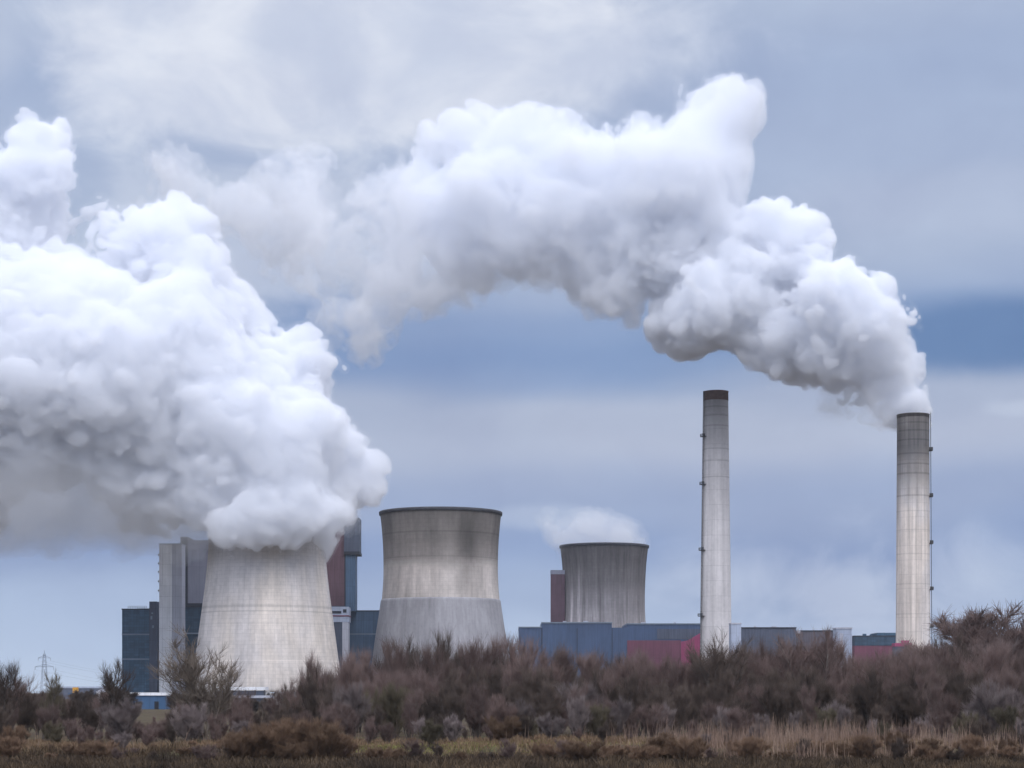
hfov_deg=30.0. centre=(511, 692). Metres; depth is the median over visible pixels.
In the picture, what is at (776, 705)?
dark shrub
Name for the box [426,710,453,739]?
dark shrub
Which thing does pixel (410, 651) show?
dark shrub
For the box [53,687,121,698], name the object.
depot
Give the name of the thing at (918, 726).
bare shrub
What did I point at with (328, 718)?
bare shrub
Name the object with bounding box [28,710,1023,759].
reed grass
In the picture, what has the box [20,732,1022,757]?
dry grass
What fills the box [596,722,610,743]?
dark shrub
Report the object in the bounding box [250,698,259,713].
bare shrub
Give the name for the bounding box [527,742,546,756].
tan bush
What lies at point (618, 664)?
bare shrub
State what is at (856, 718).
dark shrub
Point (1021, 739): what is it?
dark shrub
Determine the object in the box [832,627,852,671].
transfer tower
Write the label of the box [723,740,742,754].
tan bush
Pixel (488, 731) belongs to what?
bare shrub
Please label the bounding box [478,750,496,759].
dark shrub
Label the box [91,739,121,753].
tan bush
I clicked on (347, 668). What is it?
bare shrub
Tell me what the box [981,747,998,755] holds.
tan bush
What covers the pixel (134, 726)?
bare shrub
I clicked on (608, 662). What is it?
dark shrub
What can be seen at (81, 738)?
bare shrub
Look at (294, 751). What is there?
tan bush
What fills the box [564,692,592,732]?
pale shrub
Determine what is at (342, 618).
conveyor house
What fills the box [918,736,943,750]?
tan bush
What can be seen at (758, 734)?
pale shrub
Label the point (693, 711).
dark shrub
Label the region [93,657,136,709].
bare tree
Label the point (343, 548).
boiler tower
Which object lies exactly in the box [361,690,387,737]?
mossy shrub
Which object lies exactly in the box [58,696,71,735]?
bare shrub
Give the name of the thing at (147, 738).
bare shrub
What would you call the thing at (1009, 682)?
sapling
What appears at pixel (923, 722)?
pale shrub
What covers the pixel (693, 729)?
bare shrub
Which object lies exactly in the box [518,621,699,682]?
turbine hall
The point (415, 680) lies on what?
bare shrub
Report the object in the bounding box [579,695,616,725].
bare shrub
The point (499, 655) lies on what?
bare shrub
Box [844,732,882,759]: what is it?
tan bush
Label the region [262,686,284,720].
bare shrub
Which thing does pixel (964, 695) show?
dark shrub
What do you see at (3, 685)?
bare tree
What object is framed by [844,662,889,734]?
dark shrub
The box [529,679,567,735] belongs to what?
dark shrub
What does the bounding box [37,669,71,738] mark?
bare tree
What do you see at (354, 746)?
tan bush
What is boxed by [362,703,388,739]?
dark shrub
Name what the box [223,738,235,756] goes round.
dark shrub
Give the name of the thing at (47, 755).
tan bush
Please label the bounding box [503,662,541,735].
dark shrub
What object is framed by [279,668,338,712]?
bare shrub
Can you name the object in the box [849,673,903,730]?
bare shrub
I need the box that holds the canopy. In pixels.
[218,687,272,707]
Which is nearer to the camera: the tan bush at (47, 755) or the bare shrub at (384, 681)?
the tan bush at (47, 755)
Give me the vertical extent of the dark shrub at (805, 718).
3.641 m
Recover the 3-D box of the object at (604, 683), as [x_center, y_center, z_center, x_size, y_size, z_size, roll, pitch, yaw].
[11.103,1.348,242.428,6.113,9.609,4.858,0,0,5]
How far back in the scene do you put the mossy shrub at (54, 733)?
183.72 m
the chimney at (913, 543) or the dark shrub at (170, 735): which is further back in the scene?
the chimney at (913, 543)
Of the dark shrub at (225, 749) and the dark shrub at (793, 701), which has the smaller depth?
the dark shrub at (225, 749)
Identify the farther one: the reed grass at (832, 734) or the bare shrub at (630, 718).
the bare shrub at (630, 718)
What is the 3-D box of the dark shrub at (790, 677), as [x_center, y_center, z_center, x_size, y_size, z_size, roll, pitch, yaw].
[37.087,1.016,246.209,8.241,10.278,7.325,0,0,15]
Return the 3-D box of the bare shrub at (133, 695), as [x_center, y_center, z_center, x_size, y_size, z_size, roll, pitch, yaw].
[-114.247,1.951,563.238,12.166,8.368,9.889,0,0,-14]
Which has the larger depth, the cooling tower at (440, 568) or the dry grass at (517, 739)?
the cooling tower at (440, 568)
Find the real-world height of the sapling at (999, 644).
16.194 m
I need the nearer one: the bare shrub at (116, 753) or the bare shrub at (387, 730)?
the bare shrub at (116, 753)
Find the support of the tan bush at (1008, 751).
on the ground at (145, 716)
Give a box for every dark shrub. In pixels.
[0,699,15,735]
[15,689,42,730]
[29,691,48,734]
[59,694,79,738]
[75,692,93,732]
[77,700,101,740]
[160,702,184,739]
[166,723,176,743]
[200,692,233,724]
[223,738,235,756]
[252,705,269,727]
[270,704,293,725]
[277,683,297,709]
[277,694,306,715]
[286,706,294,720]
[295,665,333,727]
[313,681,346,725]
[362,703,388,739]
[369,632,428,731]
[406,636,455,679]
[410,684,445,722]
[417,625,472,722]
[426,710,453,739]
[429,741,444,756]
[430,678,468,736]
[439,663,469,737]
[462,726,467,739]
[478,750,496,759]
[482,633,525,693]
[484,666,507,721]
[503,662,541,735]
[519,711,535,739]
[526,664,555,734]
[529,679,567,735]
[535,665,568,716]
[547,643,580,733]
[564,672,589,735]
[578,646,625,679]
[578,664,625,735]
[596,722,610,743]
[605,714,618,737]
[616,670,649,725]
[644,679,694,736]
[669,685,696,729]
[676,678,707,728]
[678,690,699,733]
[700,662,745,721]
[701,717,720,736]
[726,693,752,730]
[752,664,792,727]
[754,680,790,733]
[760,633,806,729]
[779,661,828,730]
[781,678,810,728]
[783,662,836,727]
[795,736,812,756]
[797,708,809,732]
[823,689,858,724]
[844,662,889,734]
[849,709,864,734]
[865,738,879,757]
[868,703,891,730]
[885,683,907,731]
[886,662,941,713]
[888,737,909,760]
[893,680,942,733]
[912,626,986,670]
[929,662,952,703]
[943,666,975,738]
[945,744,966,760]
[953,678,983,720]
[964,664,991,696]
[965,717,992,742]
[998,732,1007,739]
[1016,677,1023,706]
[1018,733,1023,744]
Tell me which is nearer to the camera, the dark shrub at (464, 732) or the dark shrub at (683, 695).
the dark shrub at (464, 732)
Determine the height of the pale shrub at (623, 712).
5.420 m
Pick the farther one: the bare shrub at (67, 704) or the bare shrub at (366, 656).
the bare shrub at (366, 656)
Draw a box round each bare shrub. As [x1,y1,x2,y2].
[1,670,41,721]
[1,695,21,729]
[10,678,33,724]
[32,684,63,724]
[34,702,65,739]
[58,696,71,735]
[62,717,88,741]
[66,689,89,705]
[67,719,78,740]
[71,688,98,705]
[76,727,88,743]
[88,689,109,732]
[101,727,115,740]
[110,745,126,759]
[118,686,143,708]
[130,720,144,741]
[131,747,138,753]
[136,722,155,730]
[136,725,154,741]
[141,726,158,745]
[145,721,164,741]
[150,718,168,741]
[165,689,189,709]
[176,701,193,735]
[191,743,224,761]
[207,711,228,740]
[211,728,221,740]
[217,723,228,736]
[219,686,261,725]
[227,697,253,725]
[231,709,254,728]
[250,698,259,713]
[258,697,276,712]
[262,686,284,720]
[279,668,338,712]
[298,654,342,725]
[305,643,362,733]
[315,698,341,730]
[321,704,339,724]
[336,702,359,738]
[339,642,381,732]
[353,665,423,738]
[357,675,387,738]
[362,716,378,743]
[373,631,418,735]
[376,665,431,738]
[377,721,396,742]
[396,738,429,757]
[397,664,462,718]
[410,641,467,697]
[461,681,494,738]
[470,630,516,730]
[482,692,519,723]
[482,723,494,740]
[490,632,564,705]
[497,738,517,758]
[553,738,574,760]
[570,651,617,691]
[574,728,582,739]
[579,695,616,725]
[594,648,658,726]
[612,701,644,734]
[613,638,676,734]
[621,647,686,734]
[629,722,641,736]
[636,700,675,738]
[644,656,705,727]
[676,657,704,730]
[679,653,723,723]
[686,719,700,736]
[699,696,731,729]
[703,642,763,727]
[704,748,718,758]
[723,705,755,736]
[726,642,775,689]
[732,681,785,726]
[751,635,785,681]
[802,633,863,704]
[838,645,902,709]
[845,644,939,731]
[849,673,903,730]
[854,650,906,707]
[872,635,935,678]
[873,641,953,683]
[899,725,915,737]
[909,634,972,684]
[909,720,928,736]
[923,680,963,740]
[926,708,956,739]
[956,640,1019,694]
[964,634,1017,680]
[976,664,1023,736]
[1006,692,1023,740]
[1007,647,1023,675]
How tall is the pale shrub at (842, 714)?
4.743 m
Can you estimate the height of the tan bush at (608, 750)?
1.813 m
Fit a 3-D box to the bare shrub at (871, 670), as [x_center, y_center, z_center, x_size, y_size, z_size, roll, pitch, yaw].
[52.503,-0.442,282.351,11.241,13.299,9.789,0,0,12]
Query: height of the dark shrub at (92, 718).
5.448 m
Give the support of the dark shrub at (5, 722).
on the ground at (145, 716)
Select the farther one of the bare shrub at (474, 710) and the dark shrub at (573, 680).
the dark shrub at (573, 680)
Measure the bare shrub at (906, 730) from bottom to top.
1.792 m
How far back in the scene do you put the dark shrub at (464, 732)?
192.15 m
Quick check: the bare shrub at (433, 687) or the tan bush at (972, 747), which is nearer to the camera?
the tan bush at (972, 747)
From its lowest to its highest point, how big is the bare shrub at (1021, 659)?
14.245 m
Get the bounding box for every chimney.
[698,390,730,658]
[896,411,933,648]
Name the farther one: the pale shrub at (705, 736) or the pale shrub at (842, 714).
the pale shrub at (842, 714)
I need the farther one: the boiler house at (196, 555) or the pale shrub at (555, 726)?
the boiler house at (196, 555)
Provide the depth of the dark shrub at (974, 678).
245.75 m
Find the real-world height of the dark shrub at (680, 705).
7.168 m
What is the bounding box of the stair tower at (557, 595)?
[550,570,564,621]
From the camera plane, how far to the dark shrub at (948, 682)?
242.90 m
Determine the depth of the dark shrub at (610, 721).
201.47 m
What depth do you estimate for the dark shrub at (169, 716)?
195.81 m
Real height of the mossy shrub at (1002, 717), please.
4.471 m
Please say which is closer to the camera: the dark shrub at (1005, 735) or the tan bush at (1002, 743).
the tan bush at (1002, 743)
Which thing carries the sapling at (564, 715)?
on the ground at (145, 716)
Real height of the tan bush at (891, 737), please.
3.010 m
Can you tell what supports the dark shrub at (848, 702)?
on the ground at (145, 716)
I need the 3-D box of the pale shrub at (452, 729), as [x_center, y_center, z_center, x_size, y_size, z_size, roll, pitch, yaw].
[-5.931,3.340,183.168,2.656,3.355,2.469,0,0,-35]
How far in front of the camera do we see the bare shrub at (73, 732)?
197.81 m
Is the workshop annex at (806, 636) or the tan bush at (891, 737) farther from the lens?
the workshop annex at (806, 636)
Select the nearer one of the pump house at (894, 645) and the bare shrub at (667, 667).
the bare shrub at (667, 667)
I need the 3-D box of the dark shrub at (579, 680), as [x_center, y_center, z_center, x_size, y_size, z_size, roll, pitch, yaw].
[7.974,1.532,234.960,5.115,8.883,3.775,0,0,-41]
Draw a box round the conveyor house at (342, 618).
[332,607,350,669]
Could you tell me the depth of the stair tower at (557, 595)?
1440.00 m
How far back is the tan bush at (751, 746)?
159.91 m
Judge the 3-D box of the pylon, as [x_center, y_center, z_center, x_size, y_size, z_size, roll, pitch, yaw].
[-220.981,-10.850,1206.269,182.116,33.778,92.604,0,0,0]
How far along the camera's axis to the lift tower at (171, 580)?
1070.00 m
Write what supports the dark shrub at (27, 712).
on the ground at (145, 716)
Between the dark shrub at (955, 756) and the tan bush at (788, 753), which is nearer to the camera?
the dark shrub at (955, 756)
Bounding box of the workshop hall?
[741,626,799,658]
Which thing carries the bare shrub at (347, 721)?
on the ground at (145, 716)
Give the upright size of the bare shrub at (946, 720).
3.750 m
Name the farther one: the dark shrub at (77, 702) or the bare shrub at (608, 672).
the bare shrub at (608, 672)
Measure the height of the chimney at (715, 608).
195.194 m
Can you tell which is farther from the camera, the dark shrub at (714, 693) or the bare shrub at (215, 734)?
the dark shrub at (714, 693)
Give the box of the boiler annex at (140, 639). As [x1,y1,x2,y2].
[121,601,158,691]
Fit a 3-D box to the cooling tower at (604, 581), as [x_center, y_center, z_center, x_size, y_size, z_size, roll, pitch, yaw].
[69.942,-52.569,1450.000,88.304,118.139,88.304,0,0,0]
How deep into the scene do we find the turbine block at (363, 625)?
1160.00 m
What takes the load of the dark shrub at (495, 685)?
on the ground at (145, 716)
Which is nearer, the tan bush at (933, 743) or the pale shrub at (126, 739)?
the tan bush at (933, 743)
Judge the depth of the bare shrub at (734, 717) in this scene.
189.83 m
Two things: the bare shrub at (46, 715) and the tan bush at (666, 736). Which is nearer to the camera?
the tan bush at (666, 736)
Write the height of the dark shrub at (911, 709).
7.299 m
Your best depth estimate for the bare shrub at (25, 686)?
257.45 m
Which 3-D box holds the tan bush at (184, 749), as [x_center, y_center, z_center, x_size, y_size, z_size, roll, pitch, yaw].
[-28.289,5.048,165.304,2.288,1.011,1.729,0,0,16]
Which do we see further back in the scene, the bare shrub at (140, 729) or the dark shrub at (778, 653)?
the dark shrub at (778, 653)
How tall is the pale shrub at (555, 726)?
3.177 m
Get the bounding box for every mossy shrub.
[40,720,65,743]
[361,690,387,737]
[364,679,415,737]
[416,717,444,744]
[526,716,539,736]
[584,703,611,735]
[813,706,838,733]
[876,721,889,736]
[952,709,980,736]
[987,703,1023,738]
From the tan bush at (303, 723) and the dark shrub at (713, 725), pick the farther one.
the dark shrub at (713, 725)
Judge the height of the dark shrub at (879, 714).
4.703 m
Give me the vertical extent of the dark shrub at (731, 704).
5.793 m
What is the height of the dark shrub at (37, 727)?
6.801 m
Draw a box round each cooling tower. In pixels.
[195,518,339,703]
[372,506,507,674]
[559,542,648,627]
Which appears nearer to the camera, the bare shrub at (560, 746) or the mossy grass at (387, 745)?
the bare shrub at (560, 746)
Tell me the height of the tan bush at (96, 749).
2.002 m
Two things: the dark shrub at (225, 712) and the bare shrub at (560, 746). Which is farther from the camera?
the dark shrub at (225, 712)
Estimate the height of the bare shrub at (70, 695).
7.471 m
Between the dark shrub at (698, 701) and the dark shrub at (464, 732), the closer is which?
the dark shrub at (464, 732)
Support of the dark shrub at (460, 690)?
on the ground at (145, 716)
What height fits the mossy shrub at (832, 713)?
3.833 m
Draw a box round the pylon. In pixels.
[36,651,119,693]
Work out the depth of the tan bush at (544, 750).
162.89 m
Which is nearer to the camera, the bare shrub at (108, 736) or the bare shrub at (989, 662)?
the bare shrub at (108, 736)
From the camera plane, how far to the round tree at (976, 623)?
416.40 m
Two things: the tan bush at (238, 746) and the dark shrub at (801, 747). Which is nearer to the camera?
the tan bush at (238, 746)
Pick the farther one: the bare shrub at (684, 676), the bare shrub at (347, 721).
the bare shrub at (684, 676)
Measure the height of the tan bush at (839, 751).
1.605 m
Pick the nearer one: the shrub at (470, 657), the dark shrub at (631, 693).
the dark shrub at (631, 693)
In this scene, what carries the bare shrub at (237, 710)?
on the ground at (145, 716)
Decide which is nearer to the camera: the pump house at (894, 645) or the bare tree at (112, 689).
the bare tree at (112, 689)
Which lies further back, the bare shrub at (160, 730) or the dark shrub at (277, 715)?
the bare shrub at (160, 730)
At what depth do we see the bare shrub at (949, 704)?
205.90 m
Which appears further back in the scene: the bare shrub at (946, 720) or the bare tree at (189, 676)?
the bare tree at (189, 676)
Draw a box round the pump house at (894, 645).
[892,640,909,653]
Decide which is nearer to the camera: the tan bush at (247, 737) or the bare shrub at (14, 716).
the tan bush at (247, 737)
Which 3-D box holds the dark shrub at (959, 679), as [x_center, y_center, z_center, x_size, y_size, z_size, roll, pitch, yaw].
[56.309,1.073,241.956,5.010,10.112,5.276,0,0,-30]
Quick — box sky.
[0,0,1023,692]
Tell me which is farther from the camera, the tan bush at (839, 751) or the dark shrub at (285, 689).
the dark shrub at (285, 689)
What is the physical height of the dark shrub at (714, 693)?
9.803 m
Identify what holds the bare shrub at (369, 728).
on the ground at (145, 716)
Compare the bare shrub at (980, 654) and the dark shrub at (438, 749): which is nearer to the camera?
the dark shrub at (438, 749)
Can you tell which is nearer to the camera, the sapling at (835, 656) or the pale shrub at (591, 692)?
the pale shrub at (591, 692)
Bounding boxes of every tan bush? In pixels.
[0,723,32,744]
[0,735,26,757]
[44,752,58,757]
[57,742,89,756]
[80,742,111,758]
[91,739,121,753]
[174,746,191,755]
[187,740,196,746]
[211,728,266,760]
[239,722,281,759]
[263,718,302,757]
[271,713,345,757]
[274,741,313,760]
[297,719,351,759]
[338,733,360,757]
[363,746,394,760]
[376,747,409,759]
[453,751,469,761]
[485,715,522,740]
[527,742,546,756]
[536,743,558,757]
[553,739,605,761]
[599,743,633,758]
[628,745,666,760]
[640,734,678,759]
[656,732,671,738]
[664,733,711,761]
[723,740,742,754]
[733,734,772,758]
[766,750,794,759]
[809,740,834,754]
[831,740,852,754]
[835,746,850,756]
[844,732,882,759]
[877,730,916,755]
[911,744,953,761]
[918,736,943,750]
[951,733,990,759]
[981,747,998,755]
[992,737,1021,754]
[997,745,1020,759]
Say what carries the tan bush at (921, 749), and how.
on the ground at (145, 716)
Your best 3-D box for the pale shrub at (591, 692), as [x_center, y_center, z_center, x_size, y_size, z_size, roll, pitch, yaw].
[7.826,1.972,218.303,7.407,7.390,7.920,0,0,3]
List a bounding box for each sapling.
[238,692,254,724]
[330,674,359,721]
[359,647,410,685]
[397,685,425,737]
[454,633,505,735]
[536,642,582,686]
[554,682,588,736]
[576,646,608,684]
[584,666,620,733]
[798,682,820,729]
[807,637,849,733]
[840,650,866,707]
[910,667,946,730]
[987,667,1020,739]
[988,632,1016,678]
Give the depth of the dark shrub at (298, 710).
245.68 m
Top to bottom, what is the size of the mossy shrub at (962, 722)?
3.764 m
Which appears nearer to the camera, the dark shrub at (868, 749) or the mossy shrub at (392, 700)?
the dark shrub at (868, 749)
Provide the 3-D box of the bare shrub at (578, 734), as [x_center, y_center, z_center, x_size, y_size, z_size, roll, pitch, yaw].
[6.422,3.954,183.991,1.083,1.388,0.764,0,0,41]
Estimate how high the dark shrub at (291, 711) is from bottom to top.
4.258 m
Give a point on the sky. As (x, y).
(327, 261)
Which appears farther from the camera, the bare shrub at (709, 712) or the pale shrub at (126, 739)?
the bare shrub at (709, 712)
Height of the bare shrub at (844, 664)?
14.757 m
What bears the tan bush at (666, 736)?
on the ground at (145, 716)
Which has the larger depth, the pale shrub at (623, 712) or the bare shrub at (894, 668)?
the bare shrub at (894, 668)
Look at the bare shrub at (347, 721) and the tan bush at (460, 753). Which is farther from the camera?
the bare shrub at (347, 721)
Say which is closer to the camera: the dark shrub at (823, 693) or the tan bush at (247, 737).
the tan bush at (247, 737)
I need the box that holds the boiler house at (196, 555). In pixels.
[180,537,207,693]
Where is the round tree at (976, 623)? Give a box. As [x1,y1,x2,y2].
[901,598,1023,677]
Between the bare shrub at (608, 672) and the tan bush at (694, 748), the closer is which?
the tan bush at (694, 748)
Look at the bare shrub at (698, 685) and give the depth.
278.96 m
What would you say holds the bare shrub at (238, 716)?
on the ground at (145, 716)
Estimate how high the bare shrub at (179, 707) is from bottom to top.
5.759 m
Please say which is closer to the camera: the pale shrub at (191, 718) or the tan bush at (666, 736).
the tan bush at (666, 736)
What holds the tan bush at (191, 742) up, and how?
on the ground at (145, 716)
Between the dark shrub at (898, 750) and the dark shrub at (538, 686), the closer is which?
the dark shrub at (898, 750)
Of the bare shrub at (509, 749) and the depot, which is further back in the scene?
the depot
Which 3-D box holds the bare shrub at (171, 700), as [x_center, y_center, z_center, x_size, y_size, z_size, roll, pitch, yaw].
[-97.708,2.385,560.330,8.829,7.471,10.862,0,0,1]
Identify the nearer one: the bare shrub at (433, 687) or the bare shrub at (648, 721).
the bare shrub at (648, 721)
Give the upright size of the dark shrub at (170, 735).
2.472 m
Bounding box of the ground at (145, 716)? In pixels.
[1,693,1022,767]
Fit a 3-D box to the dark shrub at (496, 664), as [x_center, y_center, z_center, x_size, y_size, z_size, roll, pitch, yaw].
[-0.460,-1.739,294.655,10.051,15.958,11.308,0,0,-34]
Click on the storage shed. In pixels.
(153, 700)
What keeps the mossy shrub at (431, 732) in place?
on the ground at (145, 716)
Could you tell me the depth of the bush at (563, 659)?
273.52 m
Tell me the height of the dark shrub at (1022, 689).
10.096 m
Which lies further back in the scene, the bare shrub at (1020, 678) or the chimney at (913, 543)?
the chimney at (913, 543)
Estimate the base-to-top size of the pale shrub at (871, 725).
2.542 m
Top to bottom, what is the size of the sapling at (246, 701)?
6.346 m
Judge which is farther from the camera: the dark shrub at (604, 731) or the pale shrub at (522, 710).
the pale shrub at (522, 710)
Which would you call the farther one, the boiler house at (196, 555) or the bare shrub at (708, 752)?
the boiler house at (196, 555)
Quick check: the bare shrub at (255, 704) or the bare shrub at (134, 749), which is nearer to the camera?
the bare shrub at (134, 749)
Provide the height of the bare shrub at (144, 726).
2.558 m
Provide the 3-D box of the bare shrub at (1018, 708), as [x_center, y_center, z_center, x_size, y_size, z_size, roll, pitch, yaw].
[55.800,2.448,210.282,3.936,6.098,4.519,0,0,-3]
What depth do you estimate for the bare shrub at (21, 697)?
259.20 m
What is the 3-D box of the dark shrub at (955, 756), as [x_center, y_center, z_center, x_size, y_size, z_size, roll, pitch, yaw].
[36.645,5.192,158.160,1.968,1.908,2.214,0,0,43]
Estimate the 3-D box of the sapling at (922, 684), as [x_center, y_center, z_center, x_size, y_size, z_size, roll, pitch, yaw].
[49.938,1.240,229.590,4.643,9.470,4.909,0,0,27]
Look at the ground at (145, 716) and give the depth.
269.15 m
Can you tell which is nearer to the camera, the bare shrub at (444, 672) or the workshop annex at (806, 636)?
the bare shrub at (444, 672)
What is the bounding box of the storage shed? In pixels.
[131,692,170,708]
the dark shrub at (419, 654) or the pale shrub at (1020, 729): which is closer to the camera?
the pale shrub at (1020, 729)
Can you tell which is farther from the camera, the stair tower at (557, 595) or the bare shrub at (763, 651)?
the stair tower at (557, 595)
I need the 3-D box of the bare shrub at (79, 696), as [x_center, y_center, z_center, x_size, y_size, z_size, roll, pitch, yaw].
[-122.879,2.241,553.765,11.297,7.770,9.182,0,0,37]
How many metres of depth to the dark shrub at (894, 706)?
218.20 m
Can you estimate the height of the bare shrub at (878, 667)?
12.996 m
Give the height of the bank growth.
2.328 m
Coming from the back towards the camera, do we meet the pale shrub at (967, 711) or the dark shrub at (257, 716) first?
the dark shrub at (257, 716)
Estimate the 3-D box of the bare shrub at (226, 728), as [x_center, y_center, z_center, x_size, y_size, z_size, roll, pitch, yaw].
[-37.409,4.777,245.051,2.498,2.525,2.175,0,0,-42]
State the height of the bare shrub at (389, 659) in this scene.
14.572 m
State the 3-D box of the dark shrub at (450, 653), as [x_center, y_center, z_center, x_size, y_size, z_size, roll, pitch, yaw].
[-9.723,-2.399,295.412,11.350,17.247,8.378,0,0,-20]
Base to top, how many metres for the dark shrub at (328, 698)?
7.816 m
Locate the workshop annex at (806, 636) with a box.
[796,630,832,652]
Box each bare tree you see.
[0,659,30,736]
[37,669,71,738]
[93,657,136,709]
[144,624,245,739]
[684,626,757,701]
[758,625,843,734]
[969,636,1023,665]
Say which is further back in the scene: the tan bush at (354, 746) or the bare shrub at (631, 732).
the bare shrub at (631, 732)
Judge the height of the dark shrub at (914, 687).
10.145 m
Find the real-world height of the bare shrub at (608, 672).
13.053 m
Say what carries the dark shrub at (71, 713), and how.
on the ground at (145, 716)
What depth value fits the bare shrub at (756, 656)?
277.49 m
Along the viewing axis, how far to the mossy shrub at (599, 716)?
193.16 m
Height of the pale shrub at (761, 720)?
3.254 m
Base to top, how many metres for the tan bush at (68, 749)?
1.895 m
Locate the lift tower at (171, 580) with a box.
[158,543,185,692]
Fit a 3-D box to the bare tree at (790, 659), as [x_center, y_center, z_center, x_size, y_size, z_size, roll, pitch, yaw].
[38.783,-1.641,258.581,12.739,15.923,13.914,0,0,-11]
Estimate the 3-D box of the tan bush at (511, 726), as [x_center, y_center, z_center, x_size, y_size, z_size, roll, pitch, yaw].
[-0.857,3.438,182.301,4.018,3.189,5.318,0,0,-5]
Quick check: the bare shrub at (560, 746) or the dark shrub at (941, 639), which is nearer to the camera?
the bare shrub at (560, 746)
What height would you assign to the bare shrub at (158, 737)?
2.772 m
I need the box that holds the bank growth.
[0,739,1023,767]
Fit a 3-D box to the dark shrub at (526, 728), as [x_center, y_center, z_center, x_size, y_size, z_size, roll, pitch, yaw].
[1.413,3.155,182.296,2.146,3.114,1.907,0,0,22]
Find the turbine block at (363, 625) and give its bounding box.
[350,610,378,671]
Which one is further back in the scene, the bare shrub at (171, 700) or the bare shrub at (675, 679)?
the bare shrub at (171, 700)
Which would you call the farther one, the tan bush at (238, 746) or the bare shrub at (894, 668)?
the bare shrub at (894, 668)
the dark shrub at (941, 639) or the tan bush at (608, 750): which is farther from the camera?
the dark shrub at (941, 639)
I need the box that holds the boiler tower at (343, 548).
[325,516,361,611]
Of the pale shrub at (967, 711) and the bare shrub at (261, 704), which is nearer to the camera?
the pale shrub at (967, 711)
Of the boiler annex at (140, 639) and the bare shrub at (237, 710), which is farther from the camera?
the boiler annex at (140, 639)
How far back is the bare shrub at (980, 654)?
297.35 m
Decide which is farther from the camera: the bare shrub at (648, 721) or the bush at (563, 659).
the bush at (563, 659)
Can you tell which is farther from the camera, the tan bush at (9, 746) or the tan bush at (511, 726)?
the tan bush at (511, 726)
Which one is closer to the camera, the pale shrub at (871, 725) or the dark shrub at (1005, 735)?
the dark shrub at (1005, 735)
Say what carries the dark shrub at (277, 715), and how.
on the ground at (145, 716)
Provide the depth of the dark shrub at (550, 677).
248.36 m
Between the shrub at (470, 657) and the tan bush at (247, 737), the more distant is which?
the shrub at (470, 657)
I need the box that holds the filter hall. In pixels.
[852,633,895,681]
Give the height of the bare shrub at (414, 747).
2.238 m
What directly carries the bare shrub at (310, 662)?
on the ground at (145, 716)
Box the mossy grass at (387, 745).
[356,738,722,753]
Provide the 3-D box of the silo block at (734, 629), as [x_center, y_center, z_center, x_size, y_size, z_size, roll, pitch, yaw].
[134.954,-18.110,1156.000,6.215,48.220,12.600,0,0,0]
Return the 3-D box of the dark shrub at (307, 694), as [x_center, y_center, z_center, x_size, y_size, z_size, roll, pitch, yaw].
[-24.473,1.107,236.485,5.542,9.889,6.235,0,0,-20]
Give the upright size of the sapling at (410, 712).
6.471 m
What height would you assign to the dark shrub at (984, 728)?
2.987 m
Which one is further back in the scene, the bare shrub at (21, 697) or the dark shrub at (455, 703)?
the bare shrub at (21, 697)
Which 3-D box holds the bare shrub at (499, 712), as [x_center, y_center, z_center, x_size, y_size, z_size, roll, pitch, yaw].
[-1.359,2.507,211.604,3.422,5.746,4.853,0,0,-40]
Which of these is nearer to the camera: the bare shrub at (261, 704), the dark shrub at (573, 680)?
the dark shrub at (573, 680)
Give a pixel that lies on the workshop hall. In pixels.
(758, 632)
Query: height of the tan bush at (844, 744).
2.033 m
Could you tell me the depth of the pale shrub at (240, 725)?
179.13 m
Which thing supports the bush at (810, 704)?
on the ground at (145, 716)
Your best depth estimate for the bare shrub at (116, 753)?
161.88 m
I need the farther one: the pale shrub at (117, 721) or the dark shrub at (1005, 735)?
the pale shrub at (117, 721)
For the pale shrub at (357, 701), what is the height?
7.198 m
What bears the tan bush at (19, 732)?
on the ground at (145, 716)
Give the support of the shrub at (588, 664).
on the ground at (145, 716)
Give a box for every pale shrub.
[94,694,145,736]
[111,731,132,751]
[168,700,208,741]
[230,720,252,738]
[330,680,379,739]
[411,717,425,740]
[442,711,464,741]
[507,697,537,736]
[534,713,566,738]
[556,678,610,734]
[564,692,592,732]
[596,693,633,735]
[652,702,677,733]
[701,733,710,747]
[713,705,730,735]
[747,725,764,739]
[754,713,772,736]
[788,710,802,733]
[820,698,852,734]
[866,718,876,732]
[910,712,938,737]
[957,678,1023,741]
[961,709,980,726]
[1014,717,1023,734]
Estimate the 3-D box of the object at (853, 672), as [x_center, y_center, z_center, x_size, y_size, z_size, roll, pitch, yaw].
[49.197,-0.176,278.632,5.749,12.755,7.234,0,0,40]
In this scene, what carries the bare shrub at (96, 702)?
on the ground at (145, 716)
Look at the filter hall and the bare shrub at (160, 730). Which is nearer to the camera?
the bare shrub at (160, 730)
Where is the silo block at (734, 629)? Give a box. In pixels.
[729,623,740,656]
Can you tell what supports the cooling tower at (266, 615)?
on the ground at (145, 716)
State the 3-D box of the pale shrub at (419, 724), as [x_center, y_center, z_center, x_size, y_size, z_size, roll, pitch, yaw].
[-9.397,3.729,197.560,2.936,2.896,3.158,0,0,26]
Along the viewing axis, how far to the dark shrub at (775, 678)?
227.48 m
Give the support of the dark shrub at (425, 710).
on the ground at (145, 716)
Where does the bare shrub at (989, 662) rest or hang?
on the ground at (145, 716)
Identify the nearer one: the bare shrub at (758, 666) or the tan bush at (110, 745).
the tan bush at (110, 745)
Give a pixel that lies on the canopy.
(259, 695)
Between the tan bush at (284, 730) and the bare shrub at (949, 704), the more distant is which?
the bare shrub at (949, 704)

